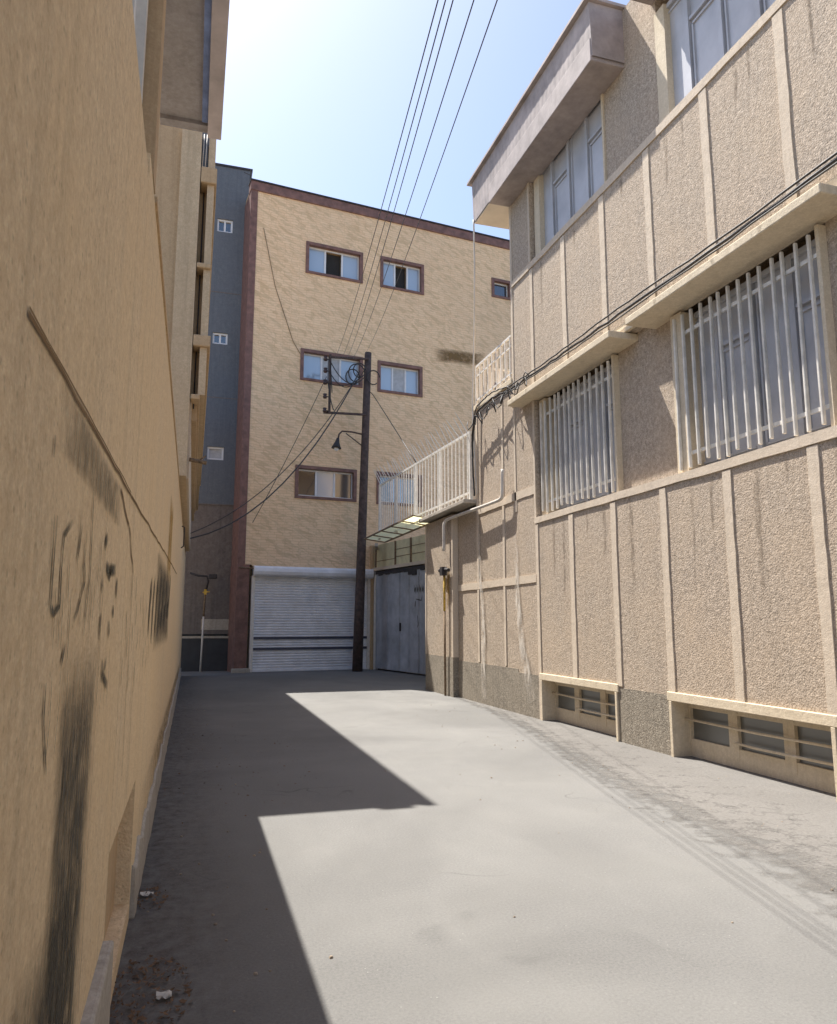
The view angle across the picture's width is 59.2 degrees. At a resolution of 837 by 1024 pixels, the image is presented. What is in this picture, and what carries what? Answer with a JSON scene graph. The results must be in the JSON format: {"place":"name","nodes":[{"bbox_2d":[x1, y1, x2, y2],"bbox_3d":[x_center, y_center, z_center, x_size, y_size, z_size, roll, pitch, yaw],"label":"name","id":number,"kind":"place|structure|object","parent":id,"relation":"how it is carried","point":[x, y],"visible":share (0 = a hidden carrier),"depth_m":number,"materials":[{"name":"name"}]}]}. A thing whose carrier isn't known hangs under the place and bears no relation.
{"place":"outdoors","nodes":[
{"label":"outdoors","id":0,"kind":"place"},
{"bbox_2d":[154,121,216,550],"bbox_3d":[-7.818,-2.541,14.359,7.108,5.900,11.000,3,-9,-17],"label":"tall house","id":1,"kind":"structure","parent":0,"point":[186,183],"depth_m":10.24,"materials":[{"name":"paint"}]},
{"bbox_2d":[227,178,510,672],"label":"brick building","id":2,"kind":"structure","parent":0,"point":[293,565],"depth_m":24.95,"materials":[{"name":"beige brick"}]},
{"bbox_2d":[295,464,356,501],"bbox_3d":[-3.080,-0.931,24.453,2.110,1.100,0.215,4,-9,-24],"label":"window","id":3,"kind":"structure","parent":2,"relation":"in","point":[311,483],"depth_m":24.51,"materials":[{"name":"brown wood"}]},
{"bbox_2d":[300,348,362,387],"bbox_3d":[-2.966,-4.869,25.097,2.200,1.100,0.215,4,-9,-24],"label":"window","id":4,"kind":"structure","parent":2,"relation":"in","point":[312,366],"depth_m":25.06,"materials":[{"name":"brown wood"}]},
{"bbox_2d":[305,241,362,283],"bbox_3d":[-2.962,-8.651,25.735,2.060,1.150,0.335,4,-9,-24],"label":"window","id":5,"kind":"structure","parent":2,"relation":"in","point":[318,262],"depth_m":25.81,"materials":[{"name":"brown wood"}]},
{"bbox_2d":[376,471,421,506],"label":"window","id":6,"kind":"structure","parent":2,"relation":"in","point":[377,489],"depth_m":25.51,"materials":[{"name":"brown"}]},
{"bbox_2d":[377,360,422,396],"bbox_3d":[-0.674,-4.683,26.091,1.710,1.130,0.215,4,-9,-24],"label":"window","id":7,"kind":"structure","parent":2,"relation":"in","point":[393,380],"depth_m":26.16,"materials":[{"name":"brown glass"}]},
{"bbox_2d":[380,256,423,294],"bbox_3d":[-0.639,-8.518,26.750,1.700,1.170,0.335,4,-9,-24],"label":"window","id":8,"kind":"structure","parent":2,"relation":"in","point":[414,276],"depth_m":26.84,"materials":[{"name":"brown glass"}]},
{"bbox_2d":[491,277,509,299],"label":"window","id":9,"kind":"structure","parent":2,"relation":"in","point":[498,290],"depth_m":28.41,"materials":[{"name":"blue glass"}]},
{"bbox_2d":[215,0,629,239],"label":"sky","id":10,"kind":"structure","parent":0,"point":[318,93],"materials":[{"name":"blue"}]},
{"bbox_2d":[109,669,836,1023],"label":"alley pavement","id":11,"kind":"structure","parent":0,"point":[409,863],"depth_m":4.26,"materials":[{"name":"grey concrete"}]},
{"bbox_2d":[0,0,229,1023],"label":"house","id":12,"kind":"structure","parent":11,"relation":"on","point":[93,93],"depth_m":1.46,"materials":[{"name":"beige paint"}]},
{"bbox_2d":[132,0,148,98],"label":"window","id":13,"kind":"structure","parent":12,"relation":"in","point":[140,7],"depth_m":3.18,"materials":[{"name":"grey glass"}]},
{"bbox_2d":[99,153,185,1005],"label":"boundary wall","id":14,"kind":"structure","parent":11,"relation":"on","point":[150,667],"depth_m":3.88,"materials":[{"name":"beige paint"}]},
{"bbox_2d":[181,526,184,547],"bbox_3d":[-3.982,0.423,12.453,0.056,0.388,0.024,3,-9,-17],"label":"wall bracket","id":15,"kind":"object","parent":14,"relation":"attached to","point":[183,537],"depth_m":12.45,"materials":[{"name":"metal"}]},
{"bbox_2d":[190,572,216,671],"bbox_3d":[-6.776,3.423,23.007,0.831,3.081,0.150,3,-9,-17],"label":"gas standpipe","id":16,"kind":"object","parent":11,"relation":"on","point":[212,576],"visible":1,"depth_m":23.11,"materials":[{"name":"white metal"}]},
{"bbox_2d":[180,163,252,671],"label":"grey tower","id":17,"kind":"structure","parent":11,"relation":"on","point":[210,553],"depth_m":24.32,"materials":[{"name":"black stone"}]},
{"bbox_2d":[207,447,223,459],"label":"window","id":18,"kind":"structure","parent":17,"relation":"in","point":[213,453],"depth_m":24.34,"materials":[{"name":"white metal"}]},
{"bbox_2d":[212,333,227,344],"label":"window","id":19,"kind":"structure","parent":17,"relation":"in","point":[218,338],"depth_m":24.92,"materials":[{"name":"white glass"}]},
{"bbox_2d":[217,219,232,232],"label":"window","id":20,"kind":"structure","parent":17,"relation":"in","point":[222,225],"depth_m":25.53,"materials":[{"name":"white glass"}]},
{"bbox_2d":[164,735,309,823],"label":"dry leaves","id":21,"kind":"object","parent":11,"relation":"on","point":[240,763],"visible":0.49,"depth_m":7.40,"materials":[{"name":"brown plant"}]},
{"bbox_2d":[323,352,379,671],"bbox_3d":[-2.236,-0.198,23.705,1.892,10.456,0.440,3,-9,-17],"label":"utility pole","id":22,"kind":"object","parent":11,"relation":"on","point":[357,659],"visible":0.99,"depth_m":23.84,"materials":[{"name":"wood"}]},
{"bbox_2d":[190,388,349,533],"bbox_3d":[-4.067,-1.784,21.561,0.026,5.467,5.786,-7,-11,41],"label":"service cable","id":23,"kind":"object","parent":22,"relation":"attached to","point":[279,475],"visible":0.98,"depth_m":21.39,"materials":[{"name":"black rubber"}]},
{"bbox_2d":[190,371,359,538],"bbox_3d":[-3.902,-1.971,21.483,0.038,6.124,6.163,-7,-11,39],"label":"service cable","id":24,"kind":"object","parent":22,"relation":"attached to","point":[289,475],"visible":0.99,"depth_m":21.45,"materials":[{"name":"black rubber"}]},
{"bbox_2d":[252,376,326,522],"bbox_3d":[-4.084,-2.029,23.468,2.227,4.809,0.021,1,-9,-4],"label":"service cable","id":25,"kind":"object","parent":22,"relation":"attached to","point":[291,449],"visible":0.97,"depth_m":23.45,"materials":[{"name":"black rubber"}]},
{"bbox_2d":[331,430,361,450],"bbox_3d":[-2.263,-2.297,23.965,1.145,0.698,0.330,3,-9,-17],"label":"street lamp","id":26,"kind":"object","parent":22,"relation":"attached to","point":[336,446],"visible":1,"depth_m":23.82,"materials":[{"name":"metal"}]},
{"bbox_2d":[337,0,438,352],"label":"overhead wire","id":27,"kind":"object","parent":22,"relation":"attached to","point":[400,139],"visible":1,"depth_m":6.20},
{"bbox_2d":[369,391,415,461],"bbox_3d":[-0.802,-2.636,21.613,0.127,3.568,5.416,3,-9,-17],"label":"drop wire","id":28,"kind":"object","parent":22,"relation":"attached to","point":[393,427],"visible":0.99,"depth_m":21.17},
{"bbox_2d":[344,0,445,352],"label":"overhead wire","id":29,"kind":"object","parent":22,"relation":"attached to","point":[407,139],"visible":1,"depth_m":6.22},
{"bbox_2d":[347,0,453,357],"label":"overhead wire","id":30,"kind":"object","parent":22,"relation":"attached to","point":[413,143],"visible":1,"depth_m":6.30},
{"bbox_2d":[357,0,473,349],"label":"overhead wire","id":31,"kind":"object","parent":22,"relation":"attached to","point":[429,139],"visible":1,"depth_m":6.30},
{"bbox_2d":[365,0,497,353],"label":"overhead wire","id":32,"kind":"object","parent":22,"relation":"attached to","point":[448,138],"visible":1,"depth_m":6.38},
{"bbox_2d":[370,535,425,674],"bbox_3d":[1.315,2.817,22.277,3.120,4.060,7.300,5,-10,-28],"label":"gate surround","id":33,"kind":"object","parent":11,"relation":"on","point":[405,553],"visible":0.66,"depth_m":23.29,"materials":[{"name":"paint"}]},
{"bbox_2d":[373,565,425,673],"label":"metal gate","id":34,"kind":"structure","parent":33,"relation":"attached to","point":[399,623],"depth_m":22.61,"materials":[{"name":"metal"}]},
{"bbox_2d":[419,0,836,800],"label":"roughcast house","id":35,"kind":"structure","parent":11,"relation":"on","point":[643,554],"depth_m":8.88,"materials":[{"name":"paint"}]},
{"bbox_2d":[364,515,429,549],"bbox_3d":[-0.833,0.656,20.817,0.863,0.140,7.202,2,-9,-15],"label":"gate canopy","id":36,"kind":"object","parent":35,"relation":"attached to","point":[405,525],"visible":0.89,"depth_m":19.81,"materials":[{"name":"beige"}]},
{"bbox_2d":[373,414,472,539],"bbox_3d":[-0.159,-0.756,18.382,0.291,2.128,7.615,3,-9,-17],"label":"spiked railing","id":37,"kind":"object","parent":35,"relation":"on","point":[440,503],"visible":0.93,"depth_m":17.39,"materials":[{"name":"beige metal"}]},
{"bbox_2d":[438,567,449,695],"bbox_3d":[0.528,2.503,15.550,0.120,2.680,0.590,3,-9,-17],"label":"gas pipe","id":38,"kind":"object","parent":35,"relation":"attached to","point":[442,571],"visible":1,"depth_m":15.57,"materials":[{"name":"metal"}]},
{"bbox_2d":[442,469,504,550],"bbox_3d":[1.034,0.037,14.428,0.088,1.182,3.070,3,-9,-18],"label":"vent pipe","id":39,"kind":"object","parent":35,"relation":"attached to","point":[500,498],"visible":1,"depth_m":14.23,"materials":[{"name":"white plastic"}]},
{"bbox_2d":[472,220,476,493],"bbox_3d":[1.104,-2.996,14.364,0.091,5.203,1.073,0,-9,1],"label":"white cable","id":40,"kind":"object","parent":35,"relation":"hanging from","point":[473,356],"visible":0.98,"depth_m":14.52,"materials":[{"name":"plastic"}]},
{"bbox_2d":[475,335,511,403],"bbox_3d":[2.463,-2.620,14.370,2.225,0.820,1.740,3,-9,-17],"label":"balcony railing","id":41,"kind":"object","parent":35,"relation":"on","point":[500,379],"visible":0.51,"depth_m":14.08,"materials":[{"name":"white metal"}]},
{"bbox_2d":[534,94,606,255],"bbox_3d":[2.386,-5.244,11.685,0.110,1.650,2.260,3,-9,-17],"label":"window","id":42,"kind":"structure","parent":35,"relation":"in","point":[579,169],"depth_m":11.63,"materials":[{"name":"grey glass"}]},
{"bbox_2d":[539,673,619,741],"bbox_3d":[2.380,2.786,10.512,0.320,0.820,2.250,3,-9,-17],"label":"basement window","id":43,"kind":"structure","parent":35,"relation":"in","point":[590,704],"depth_m":10.71,"materials":[{"name":"beige glass"}]},
{"bbox_2d":[539,355,623,514],"bbox_3d":[2.453,-1.033,11.072,0.250,1.940,2.260,3,-9,-17],"label":"window","id":44,"kind":"structure","parent":35,"relation":"in","point":[614,367],"depth_m":11.01,"materials":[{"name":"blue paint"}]},
{"bbox_2d":[471,162,836,492],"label":"wall cable","id":45,"kind":"object","parent":35,"relation":"attached to","point":[781,202],"depth_m":8.53,"materials":[{"name":"black rubber"}]},
{"bbox_2d":[467,371,529,429],"bbox_3d":[1.416,-1.965,13.420,0.140,0.326,2.819,3,-9,-17],"label":"tangled cable","id":46,"kind":"object","parent":45,"relation":"hanging from","point":[509,396],"visible":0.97,"depth_m":13.09,"materials":[{"name":"black rubber"}]},
{"bbox_2d":[472,157,836,495],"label":"wall cable","id":47,"kind":"object","parent":35,"relation":"attached to","point":[815,174],"depth_m":8.65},
{"bbox_2d":[472,152,836,484],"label":"wall cable","id":48,"kind":"object","parent":35,"relation":"attached to","point":[748,218],"depth_m":8.36,"materials":[{"name":"black rubber"}]},
{"bbox_2d":[654,0,775,123],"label":"window","id":49,"kind":"structure","parent":35,"relation":"in","point":[691,36],"depth_m":8.82,"materials":[{"name":"white glass"}]},
{"bbox_2d":[667,691,836,800],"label":"basement window","id":50,"kind":"structure","parent":35,"relation":"in","point":[799,747],"depth_m":7.37,"materials":[{"name":"beige glass"}]},
{"bbox_2d":[670,224,836,473],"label":"window","id":51,"kind":"structure","parent":35,"relation":"in","point":[821,272],"depth_m":7.65,"materials":[{"name":"blue paint"}]},
{"bbox_2d":[424,687,836,915],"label":"concrete verge","id":52,"kind":"structure","parent":11,"relation":"on","point":[742,803],"depth_m":6.50,"materials":[{"name":"grey concrete"}]},
{"label":"dirt verge","id":53,"kind":"structure","parent":11,"relation":"on","visible":0},
{"bbox_2d":[140,891,153,895],"bbox_3d":[-1.504,2.110,4.082,0.070,0.018,0.049,3,-9,-17],"label":"paper scrap","id":54,"kind":"object","parent":53,"relation":"on","point":[143,893],"visible":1,"depth_m":4.07,"materials":[{"name":"white paper"}]},
{"bbox_2d":[110,954,192,1023],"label":"dry leaves","id":55,"kind":"object","parent":53,"relation":"on","point":[142,1017],"visible":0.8,"depth_m":3.02,"materials":[{"name":"brown plant"}]},
{"bbox_2d":[137,886,168,908],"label":"dry leaves","id":56,"kind":"object","parent":53,"relation":"on","point":[156,894],"visible":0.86,"depth_m":4.04,"materials":[{"name":"brown plant"}]},
{"bbox_2d":[156,990,171,999],"bbox_3d":[-1.024,1.942,2.965,0.060,0.018,0.042,3,-9,-17],"label":"paper scrap","id":57,"kind":"object","parent":53,"relation":"on","point":[165,994],"visible":1,"depth_m":2.96,"materials":[{"name":"white paper"}]},
{"bbox_2d":[134,707,834,1012],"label":"pebbles","id":58,"kind":"object","parent":53,"relation":"on","point":[256,973],"visible":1,"depth_m":4.53,"materials":[{"name":"grey stone"}]}
]}

